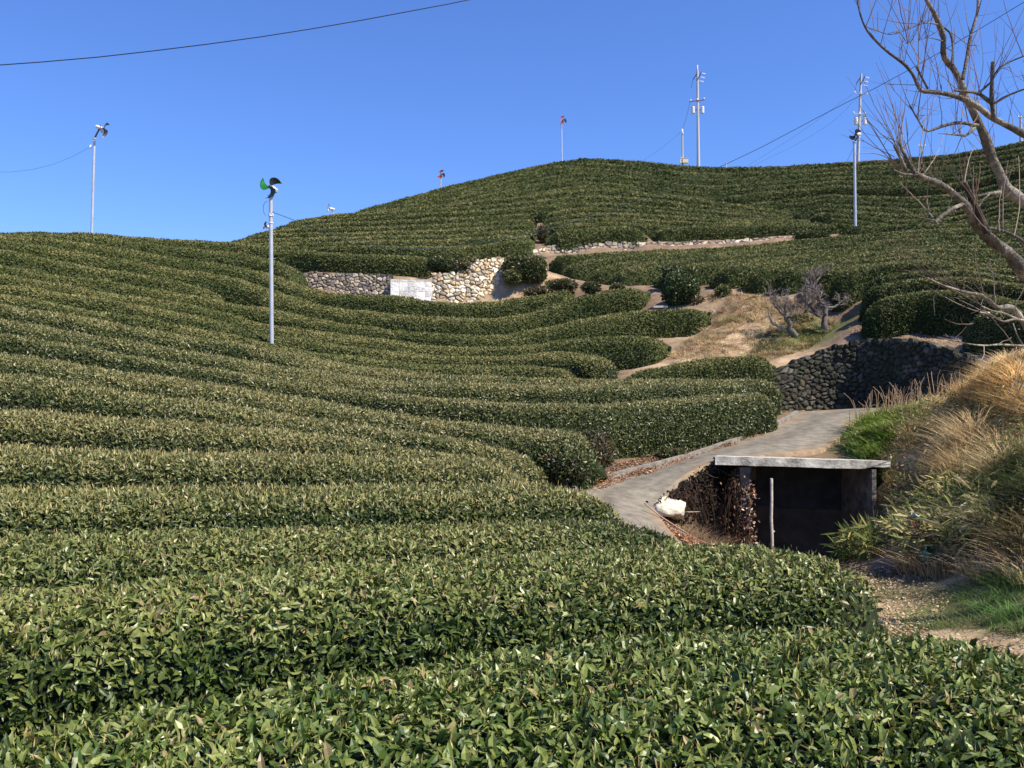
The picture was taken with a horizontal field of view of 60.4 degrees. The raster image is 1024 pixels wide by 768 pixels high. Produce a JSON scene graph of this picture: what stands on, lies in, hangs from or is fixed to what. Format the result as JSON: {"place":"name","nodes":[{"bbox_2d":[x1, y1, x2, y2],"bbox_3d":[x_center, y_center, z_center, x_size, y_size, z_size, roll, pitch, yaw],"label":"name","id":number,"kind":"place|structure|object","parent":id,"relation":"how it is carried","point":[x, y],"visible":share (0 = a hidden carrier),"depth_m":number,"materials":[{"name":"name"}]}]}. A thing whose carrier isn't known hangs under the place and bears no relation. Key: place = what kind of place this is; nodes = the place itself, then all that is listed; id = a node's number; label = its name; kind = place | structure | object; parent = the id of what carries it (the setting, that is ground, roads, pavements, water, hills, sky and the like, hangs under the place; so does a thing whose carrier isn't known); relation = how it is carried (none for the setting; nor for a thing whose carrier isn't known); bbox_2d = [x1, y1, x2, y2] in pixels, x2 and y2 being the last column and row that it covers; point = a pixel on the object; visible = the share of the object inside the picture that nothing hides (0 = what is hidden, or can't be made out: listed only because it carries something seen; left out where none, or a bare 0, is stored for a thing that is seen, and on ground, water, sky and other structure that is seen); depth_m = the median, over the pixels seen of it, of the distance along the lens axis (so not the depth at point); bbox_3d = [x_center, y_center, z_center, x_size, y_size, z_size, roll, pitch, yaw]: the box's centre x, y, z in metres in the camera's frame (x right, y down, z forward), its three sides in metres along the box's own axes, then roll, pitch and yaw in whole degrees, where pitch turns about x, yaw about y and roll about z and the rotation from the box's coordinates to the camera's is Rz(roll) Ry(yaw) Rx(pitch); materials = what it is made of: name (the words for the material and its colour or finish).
{"place":"outdoors","nodes":[
{"label":"outdoors","id":0,"kind":"place"},
{"bbox_2d":[0,0,467,64],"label":"cable","id":1,"kind":"object","parent":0,"point":[228,41],"visible":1,"depth_m":17.84,"materials":[{"name":"rubber"}]},
{"bbox_2d":[0,0,1023,241],"label":"sky","id":2,"kind":"structure","parent":0,"point":[352,117],"materials":[{"name":"blue"}]},
{"bbox_2d":[308,191,1023,656],"bbox_3d":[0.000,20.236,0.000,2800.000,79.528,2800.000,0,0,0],"label":"ground","id":3,"kind":"structure","parent":0,"point":[802,529],"depth_m":18.14,"materials":[{"name":"soil"}]},
{"bbox_2d":[90,123,108,232],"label":"wind machine","id":4,"kind":"object","parent":3,"relation":"on","point":[101,128],"visible":0.96,"depth_m":45.95,"materials":[{"name":"metal"}]},
{"bbox_2d":[0,249,225,300],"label":"tea hedge","id":5,"kind":"object","parent":3,"relation":"on","point":[17,259],"visible":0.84,"depth_m":34.51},
{"bbox_2d":[0,231,284,255],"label":"tea hedge","id":6,"kind":"object","parent":3,"relation":"on","point":[226,246],"visible":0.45,"depth_m":46.61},
{"bbox_2d":[0,232,308,285],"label":"tea hedge","id":7,"kind":"object","parent":3,"relation":"on","point":[255,262],"visible":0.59,"depth_m":43.31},
{"bbox_2d":[0,405,515,473],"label":"tea hedge","id":8,"kind":"object","parent":3,"relation":"on","point":[51,427],"visible":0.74,"depth_m":12.78,"materials":[{"name":"green plant"}]},
{"bbox_2d":[0,440,533,490],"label":"tea hedge","id":9,"kind":"object","parent":3,"relation":"on","point":[29,465],"visible":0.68,"depth_m":11.06,"materials":[{"name":"green plant"}]},
{"bbox_2d":[260,177,281,343],"bbox_3d":[-7.724,-3.626,28.397,0.731,6.003,0.599,0,0,0],"label":"wind machine","id":10,"kind":"object","parent":3,"relation":"on","point":[272,181],"visible":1,"depth_m":28.54,"materials":[{"name":"metal"}]},
{"bbox_2d":[273,2,1023,248],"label":"cable","id":11,"kind":"object","parent":10,"relation":"attached to","point":[658,193],"visible":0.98,"depth_m":30.44,"materials":[{"name":"rubber"}]},
{"bbox_2d":[0,371,547,484],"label":"tea hedge","id":12,"kind":"object","parent":3,"relation":"on","point":[26,391],"visible":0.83,"depth_m":14.66,"materials":[{"name":"green plant"}]},
{"bbox_2d":[0,234,574,318],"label":"tea hedge","id":13,"kind":"object","parent":3,"relation":"on","point":[404,304],"visible":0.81,"depth_m":39.27,"materials":[{"name":"plant"}]},
{"bbox_2d":[0,294,578,379],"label":"tea hedge","id":14,"kind":"object","parent":3,"relation":"on","point":[527,371],"visible":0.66,"depth_m":25.10,"materials":[{"name":"plant"}]},
{"bbox_2d":[0,352,607,491],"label":"tea hedge","id":15,"kind":"object","parent":3,"relation":"on","point":[531,442],"visible":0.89,"depth_m":16.36,"materials":[{"name":"green plant"}]},
{"bbox_2d":[0,285,618,379],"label":"tea hedge","id":16,"kind":"object","parent":3,"relation":"on","point":[581,365],"visible":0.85,"depth_m":27.06,"materials":[{"name":"plant"}]},
{"bbox_2d":[0,477,624,537],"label":"tea hedge","id":17,"kind":"object","parent":3,"relation":"on","point":[48,510],"visible":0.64,"depth_m":9.47,"materials":[{"name":"green plant"}]},
{"bbox_2d":[0,240,650,335],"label":"tea hedge","id":18,"kind":"object","parent":3,"relation":"on","point":[230,289],"visible":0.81,"depth_m":36.29,"materials":[{"name":"plant"}]},
{"bbox_2d":[0,273,671,370],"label":"tea hedge","id":19,"kind":"object","parent":3,"relation":"on","point":[623,352],"visible":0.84,"depth_m":29.12,"materials":[{"name":"plant"}]},
{"bbox_2d":[0,516,684,593],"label":"tea hedge","id":20,"kind":"object","parent":3,"relation":"on","point":[62,559],"visible":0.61,"depth_m":7.75,"materials":[{"name":"green plant"}]},
{"bbox_2d":[259,249,433,277],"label":"tea hedge","id":21,"kind":"object","parent":3,"relation":"on","point":[305,260],"visible":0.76,"depth_m":44.36,"materials":[{"name":"plant"}]},
{"bbox_2d":[303,271,393,294],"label":"stone wall","id":22,"kind":"structure","parent":3,"relation":"on","point":[361,283],"depth_m":42.23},
{"bbox_2d":[0,265,711,347],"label":"tea hedge","id":23,"kind":"object","parent":3,"relation":"on","point":[668,323],"visible":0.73,"depth_m":32.76,"materials":[{"name":"plant"}]},
{"bbox_2d":[0,319,753,404],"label":"tea hedge","id":24,"kind":"object","parent":3,"relation":"on","point":[598,393],"visible":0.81,"depth_m":20.61,"materials":[{"name":"green plant"}]},
{"bbox_2d":[232,234,534,249],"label":"tea hedge","id":25,"kind":"object","parent":3,"relation":"on","point":[454,241],"visible":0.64,"depth_m":48.85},
{"bbox_2d":[231,229,536,242],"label":"tea hedge","id":26,"kind":"object","parent":3,"relation":"on","point":[533,237],"visible":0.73,"depth_m":51.09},
{"bbox_2d":[0,332,778,458],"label":"tea hedge","id":27,"kind":"object","parent":3,"relation":"on","point":[635,429],"visible":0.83,"depth_m":19.03,"materials":[{"name":"green plant"}]},
{"bbox_2d":[242,224,536,239],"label":"tea hedge","id":28,"kind":"object","parent":3,"relation":"on","point":[485,229],"visible":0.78,"depth_m":52.92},
{"bbox_2d":[0,302,782,415],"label":"tea hedge","id":29,"kind":"object","parent":3,"relation":"on","point":[102,328],"visible":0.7,"depth_m":23.04,"materials":[{"name":"green plant"}]},
{"bbox_2d":[247,218,536,236],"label":"tea hedge","id":30,"kind":"object","parent":3,"relation":"on","point":[413,227],"visible":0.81,"depth_m":54.91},
{"bbox_2d":[263,239,532,261],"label":"tea hedge","id":31,"kind":"object","parent":3,"relation":"on","point":[504,249],"visible":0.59,"depth_m":46.56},
{"bbox_2d":[264,213,536,231],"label":"tea hedge","id":32,"kind":"object","parent":3,"relation":"on","point":[449,220],"visible":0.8,"depth_m":56.73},
{"bbox_2d":[390,279,432,300],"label":"concrete block wall","id":33,"kind":"structure","parent":3,"relation":"on","point":[419,289],"depth_m":41.42,"materials":[{"name":"concrete"}]},
{"bbox_2d":[423,254,456,272],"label":"bush","id":34,"kind":"object","parent":3,"relation":"on","point":[441,264],"visible":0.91,"depth_m":42.26,"materials":[{"name":"green plant"}]},
{"bbox_2d":[0,539,888,747],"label":"tea hedge","id":35,"kind":"object","parent":3,"relation":"on","point":[74,652],"visible":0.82,"depth_m":5.96,"materials":[{"name":"green plant"}]},
{"bbox_2d":[432,256,503,302],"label":"stone wall","id":36,"kind":"structure","parent":3,"relation":"on","point":[481,279],"depth_m":41.37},
{"bbox_2d":[0,624,1023,767],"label":"tea hedge","id":37,"kind":"object","parent":3,"relation":"on","point":[823,698],"visible":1,"depth_m":4.38,"materials":[{"name":"green plant"}]},
{"bbox_2d":[501,254,547,282],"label":"clipped hedge","id":38,"kind":"object","parent":3,"relation":"on","point":[529,268],"visible":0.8,"depth_m":41.12,"materials":[{"name":"green plant"}]},
{"bbox_2d":[275,201,789,227],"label":"tea hedge","id":39,"kind":"object","parent":3,"relation":"on","point":[533,211],"visible":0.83,"depth_m":58.75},
{"bbox_2d":[288,194,795,223],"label":"tea hedge","id":40,"kind":"object","parent":3,"relation":"on","point":[627,200],"visible":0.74,"depth_m":60.64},
{"bbox_2d":[304,188,791,218],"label":"tea hedge","id":41,"kind":"object","parent":3,"relation":"on","point":[606,192],"visible":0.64,"depth_m":62.72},
{"bbox_2d":[534,445,591,487],"bbox_3d":[0.866,1.528,15.907,1.147,0.886,1.047,0,0,0],"label":"bush","id":42,"kind":"object","parent":3,"relation":"on","point":[566,467],"visible":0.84,"depth_m":15.60,"materials":[{"name":"green plant"}]},
{"bbox_2d":[545,225,647,253],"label":"tea hedge","id":43,"kind":"object","parent":3,"relation":"on","point":[572,238],"visible":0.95,"depth_m":50.32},
{"bbox_2d":[580,429,616,470],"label":"bush","id":44,"kind":"object","parent":3,"relation":"on","point":[602,445],"visible":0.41,"depth_m":16.68,"materials":[{"name":"green plant"}]},
{"bbox_2d":[548,221,674,235],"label":"tea hedge","id":45,"kind":"object","parent":3,"relation":"on","point":[646,229],"visible":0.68,"depth_m":52.76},
{"bbox_2d":[544,206,771,220],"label":"tea hedge","id":46,"kind":"object","parent":3,"relation":"on","point":[569,211],"visible":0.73,"depth_m":57.65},
{"bbox_2d":[533,236,786,254],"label":"stone wall","id":47,"kind":"structure","parent":3,"relation":"on","point":[608,244],"depth_m":50.34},
{"bbox_2d":[654,496,685,519],"bbox_3d":[2.755,2.197,15.675,0.673,0.377,1.235,0,0,0],"label":"cement lump","id":48,"kind":"object","parent":3,"relation":"on","point":[670,508],"visible":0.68,"depth_m":15.20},
{"bbox_2d":[542,212,809,224],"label":"tea hedge","id":49,"kind":"object","parent":3,"relation":"on","point":[649,216],"visible":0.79,"depth_m":56.05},
{"bbox_2d":[589,433,763,490],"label":"leaf litter","id":50,"kind":"object","parent":3,"relation":"on","point":[648,469],"visible":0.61,"depth_m":17.41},
{"bbox_2d":[660,265,701,305],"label":"bush","id":51,"kind":"object","parent":3,"relation":"on","point":[681,286],"visible":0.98,"depth_m":35.15,"materials":[{"name":"green plant"}]},
{"bbox_2d":[546,217,820,229],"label":"tea hedge","id":52,"kind":"object","parent":3,"relation":"on","point":[676,223],"visible":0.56,"depth_m":54.28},
{"bbox_2d":[569,411,798,490],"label":"kerb","id":53,"kind":"structure","parent":3,"relation":"on","point":[793,414],"depth_m":19.14,"materials":[{"name":"concrete"}]},
{"bbox_2d":[354,141,1023,213],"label":"tea hedge","id":54,"kind":"object","parent":3,"relation":"on","point":[727,170],"visible":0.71,"depth_m":77.09,"materials":[{"name":"plant"}]},
{"bbox_2d":[365,146,1023,211],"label":"tea hedge","id":55,"kind":"object","parent":3,"relation":"on","point":[728,176],"visible":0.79,"depth_m":75.26,"materials":[{"name":"plant"}]},
{"bbox_2d":[690,69,704,166],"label":"utility pole","id":56,"kind":"object","parent":3,"relation":"on","point":[697,76],"visible":0.94,"depth_m":79.89,"materials":[{"name":"metal"}]},
{"bbox_2d":[626,354,777,382],"bbox_3d":[5.522,-0.042,26.416,5.292,1.723,1.839,0,0,-18],"label":"tea hedge","id":57,"kind":"object","parent":3,"relation":"on","point":[749,366],"visible":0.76,"depth_m":25.94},
{"bbox_2d":[665,465,740,537],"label":"retaining wall","id":58,"kind":"structure","parent":3,"relation":"on","point":[730,469],"depth_m":17.19,"materials":[{"name":"stone"}]},
{"bbox_2d":[646,457,736,542],"bbox_3d":[3.279,2.322,16.115,0.744,1.836,2.668,0,0,45],"label":"dead vine","id":59,"kind":"object","parent":58,"relation":"hanging from","point":[686,493],"visible":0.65,"depth_m":16.36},
{"bbox_2d":[395,151,1023,208],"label":"tea hedge","id":60,"kind":"object","parent":3,"relation":"on","point":[749,180],"visible":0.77,"depth_m":73.45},
{"bbox_2d":[413,157,1023,207],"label":"tea hedge","id":61,"kind":"object","parent":3,"relation":"on","point":[723,188],"visible":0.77,"depth_m":71.61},
{"bbox_2d":[438,163,1023,204],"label":"tea hedge","id":62,"kind":"object","parent":3,"relation":"on","point":[760,189],"visible":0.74,"depth_m":69.94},
{"bbox_2d":[450,167,1023,207],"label":"tea hedge","id":63,"kind":"object","parent":3,"relation":"on","point":[841,189],"visible":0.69,"depth_m":67.65,"materials":[{"name":"plant"}]},
{"bbox_2d":[649,222,842,241],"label":"tea hedge","id":64,"kind":"object","parent":3,"relation":"on","point":[686,233],"visible":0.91,"depth_m":52.24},
{"bbox_2d":[666,290,835,362],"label":"dry grass","id":65,"kind":"structure","parent":3,"relation":"on","point":[723,320],"depth_m":30.73,"materials":[{"name":"plant"}]},
{"bbox_2d":[548,223,1023,273],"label":"tea hedge","id":66,"kind":"object","parent":3,"relation":"on","point":[559,264],"visible":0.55,"depth_m":46.94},
{"bbox_2d":[765,281,808,336],"bbox_3d":[9.243,-2.588,29.753,1.035,2.078,1.942,0,0,-20],"label":"plum tree","id":67,"kind":"object","parent":3,"relation":"on","point":[789,330],"visible":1,"depth_m":29.78,"materials":[{"name":"grey plant"}]},
{"bbox_2d":[560,227,1023,280],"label":"tea hedge","id":68,"kind":"object","parent":3,"relation":"on","point":[582,270],"visible":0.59,"depth_m":44.86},
{"bbox_2d":[715,455,890,544],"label":"shed","id":69,"kind":"structure","parent":3,"relation":"on","point":[819,484],"depth_m":18.11,"materials":[{"name":"concrete"}]},
{"bbox_2d":[717,467,750,545],"bbox_3d":[4.180,2.507,16.625,0.714,1.870,0.348,0,0,-10],"label":"dead vine","id":70,"kind":"object","parent":69,"relation":"attached to","point":[733,492],"visible":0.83,"depth_m":16.61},
{"bbox_2d":[733,478,760,545],"bbox_3d":[4.443,2.567,16.647,0.578,1.625,0.356,0,0,18],"label":"dead vine","id":71,"kind":"object","parent":69,"relation":"attached to","point":[747,503],"visible":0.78,"depth_m":16.62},
{"bbox_2d":[586,232,1023,284],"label":"tea hedge","id":72,"kind":"object","parent":3,"relation":"on","point":[602,274],"visible":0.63,"depth_m":43.23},
{"bbox_2d":[606,237,1023,285],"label":"tea hedge","id":73,"kind":"object","parent":3,"relation":"on","point":[646,273],"visible":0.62,"depth_m":41.12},
{"bbox_2d":[793,274,853,332],"bbox_3d":[10.670,-2.709,30.090,2.234,2.150,1.115,0,0,-8],"label":"plum tree","id":74,"kind":"object","parent":3,"relation":"on","point":[824,318],"visible":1,"depth_m":30.00,"materials":[{"name":"grey plant"}]},
{"bbox_2d":[653,241,1023,288],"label":"tea hedge","id":75,"kind":"object","parent":3,"relation":"on","point":[706,270],"visible":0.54,"depth_m":39.15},
{"bbox_2d":[820,510,888,563],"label":"bamboo grass","id":76,"kind":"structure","parent":3,"relation":"on","point":[855,538],"depth_m":14.30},
{"bbox_2d":[853,73,868,161],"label":"utility pole","id":77,"kind":"object","parent":3,"relation":"on","point":[858,118],"visible":0.91,"depth_m":78.89,"materials":[{"name":"metal"}]},
{"bbox_2d":[708,247,1023,288],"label":"tea hedge","id":78,"kind":"object","parent":3,"relation":"on","point":[733,275],"visible":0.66,"depth_m":37.10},
{"bbox_2d":[822,400,929,486],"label":"green grass","id":79,"kind":"structure","parent":3,"relation":"on","point":[864,436],"depth_m":19.24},
{"bbox_2d":[769,338,989,412],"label":"stone wall","id":80,"kind":"structure","parent":3,"relation":"on","point":[855,371],"depth_m":26.43,"materials":[{"name":"stone"}]},
{"bbox_2d":[741,252,1023,294],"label":"tea hedge","id":81,"kind":"object","parent":3,"relation":"on","point":[754,281],"visible":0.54,"depth_m":35.32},
{"bbox_2d":[745,178,1023,206],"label":"tea hedge","id":82,"kind":"object","parent":3,"relation":"on","point":[931,198],"visible":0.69,"depth_m":63.28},
{"bbox_2d":[764,184,1023,209],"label":"tea hedge","id":83,"kind":"object","parent":3,"relation":"on","point":[914,205],"visible":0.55,"depth_m":61.49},
{"bbox_2d":[770,254,1023,295],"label":"tea hedge","id":84,"kind":"object","parent":3,"relation":"on","point":[791,279],"visible":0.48,"depth_m":33.88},
{"bbox_2d":[850,564,952,641],"bbox_3d":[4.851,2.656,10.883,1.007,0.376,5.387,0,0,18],"label":"leaf litter","id":85,"kind":"object","parent":3,"relation":"on","point":[889,604],"visible":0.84,"depth_m":10.66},
{"bbox_2d":[791,198,1011,219],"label":"tea hedge","id":86,"kind":"object","parent":3,"relation":"on","point":[809,214],"visible":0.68,"depth_m":57.40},
{"bbox_2d":[844,371,959,424],"bbox_3d":[9.566,0.374,21.193,2.675,1.426,1.261,0,0,43],"label":"dead stem","id":87,"kind":"object","parent":3,"relation":"on","point":[897,397],"visible":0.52,"depth_m":21.41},
{"bbox_2d":[781,189,1023,214],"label":"tea hedge","id":88,"kind":"object","parent":3,"relation":"on","point":[939,209],"visible":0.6,"depth_m":59.37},
{"bbox_2d":[803,258,1010,300],"bbox_3d":[15.496,-3.653,31.575,9.484,1.965,2.769,0,0,28],"label":"tea hedge","id":89,"kind":"object","parent":3,"relation":"on","point":[828,277],"visible":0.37,"depth_m":32.34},
{"bbox_2d":[807,202,1018,224],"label":"tea hedge","id":90,"kind":"object","parent":3,"relation":"on","point":[822,217],"visible":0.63,"depth_m":55.41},
{"bbox_2d":[828,261,1015,313],"bbox_3d":[15.152,-3.293,29.895,8.243,2.112,2.313,0,0,33],"label":"tea hedge","id":91,"kind":"object","parent":3,"relation":"on","point":[853,282],"visible":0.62,"depth_m":30.95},
{"bbox_2d":[824,207,1023,225],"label":"tea hedge","id":92,"kind":"object","parent":3,"relation":"on","point":[867,223],"visible":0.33,"depth_m":53.87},
{"bbox_2d":[838,220,1023,234],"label":"tea hedge","id":93,"kind":"object","parent":3,"relation":"on","point":[865,229],"visible":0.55,"depth_m":48.91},
{"bbox_2d":[843,0,1023,424],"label":"bare tree","id":94,"kind":"object","parent":3,"relation":"on","point":[973,212],"visible":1,"depth_m":7.79,"materials":[{"name":"brown plant"}]},
{"bbox_2d":[847,347,1023,589],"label":"dry grass","id":95,"kind":"structure","parent":3,"relation":"on","point":[961,561],"depth_m":12.53,"materials":[{"name":"plant"}]},
{"bbox_2d":[870,462,1007,574],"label":"bamboo grass","id":96,"kind":"structure","parent":3,"relation":"on","point":[894,525],"depth_m":12.62,"materials":[{"name":"plant"}]},
{"bbox_2d":[858,276,1023,321],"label":"tea hedge","id":97,"kind":"object","parent":3,"relation":"on","point":[1013,290],"visible":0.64,"depth_m":27.83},
{"bbox_2d":[859,289,1023,339],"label":"tea hedge","id":98,"kind":"object","parent":3,"relation":"on","point":[906,313],"visible":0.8,"depth_m":26.73,"materials":[{"name":"plant"}]},
{"bbox_2d":[862,268,1023,296],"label":"tea hedge","id":99,"kind":"object","parent":3,"relation":"on","point":[890,278],"visible":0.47,"depth_m":29.04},
{"bbox_2d":[881,406,1021,480],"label":"dry grass","id":100,"kind":"structure","parent":3,"relation":"on","point":[968,432],"depth_m":14.95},
{"bbox_2d":[880,356,1023,519],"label":"tall grass","id":101,"kind":"structure","parent":3,"relation":"on","point":[950,405],"depth_m":16.09,"materials":[{"name":"plant"}]},
{"bbox_2d":[884,571,1023,636],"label":"green grass","id":102,"kind":"structure","parent":3,"relation":"on","point":[940,624],"depth_m":9.63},
{"bbox_2d":[922,494,1023,557],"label":"dry grass","id":103,"kind":"structure","parent":3,"relation":"on","point":[1018,538],"depth_m":10.73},
{"bbox_2d":[930,348,1023,422],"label":"dry grass","id":104,"kind":"structure","parent":3,"relation":"on","point":[1008,370],"depth_m":16.38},
{"bbox_2d":[944,562,1023,633],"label":"green grass","id":105,"kind":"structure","parent":3,"relation":"on","point":[1002,588],"depth_m":9.45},
{"bbox_2d":[948,435,1023,522],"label":"green grass","id":106,"kind":"structure","parent":3,"relation":"on","point":[1000,476],"depth_m":12.25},
{"bbox_2d":[961,309,1023,355],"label":"tea hedge","id":107,"kind":"object","parent":3,"relation":"on","point":[984,329],"visible":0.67,"depth_m":23.09,"materials":[{"name":"green plant"}]},
{"bbox_2d":[978,468,1023,570],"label":"bamboo grass","id":108,"kind":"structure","parent":3,"relation":"on","point":[1008,530],"depth_m":10.75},
{"bbox_2d":[580,407,892,543],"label":"road","id":109,"kind":"structure","parent":0,"point":[801,434],"depth_m":18.36,"materials":[{"name":"concrete"}]},
{"bbox_2d":[745,316,835,355],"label":"green grass","id":110,"kind":"structure","parent":0,"point":[799,335],"depth_m":29.70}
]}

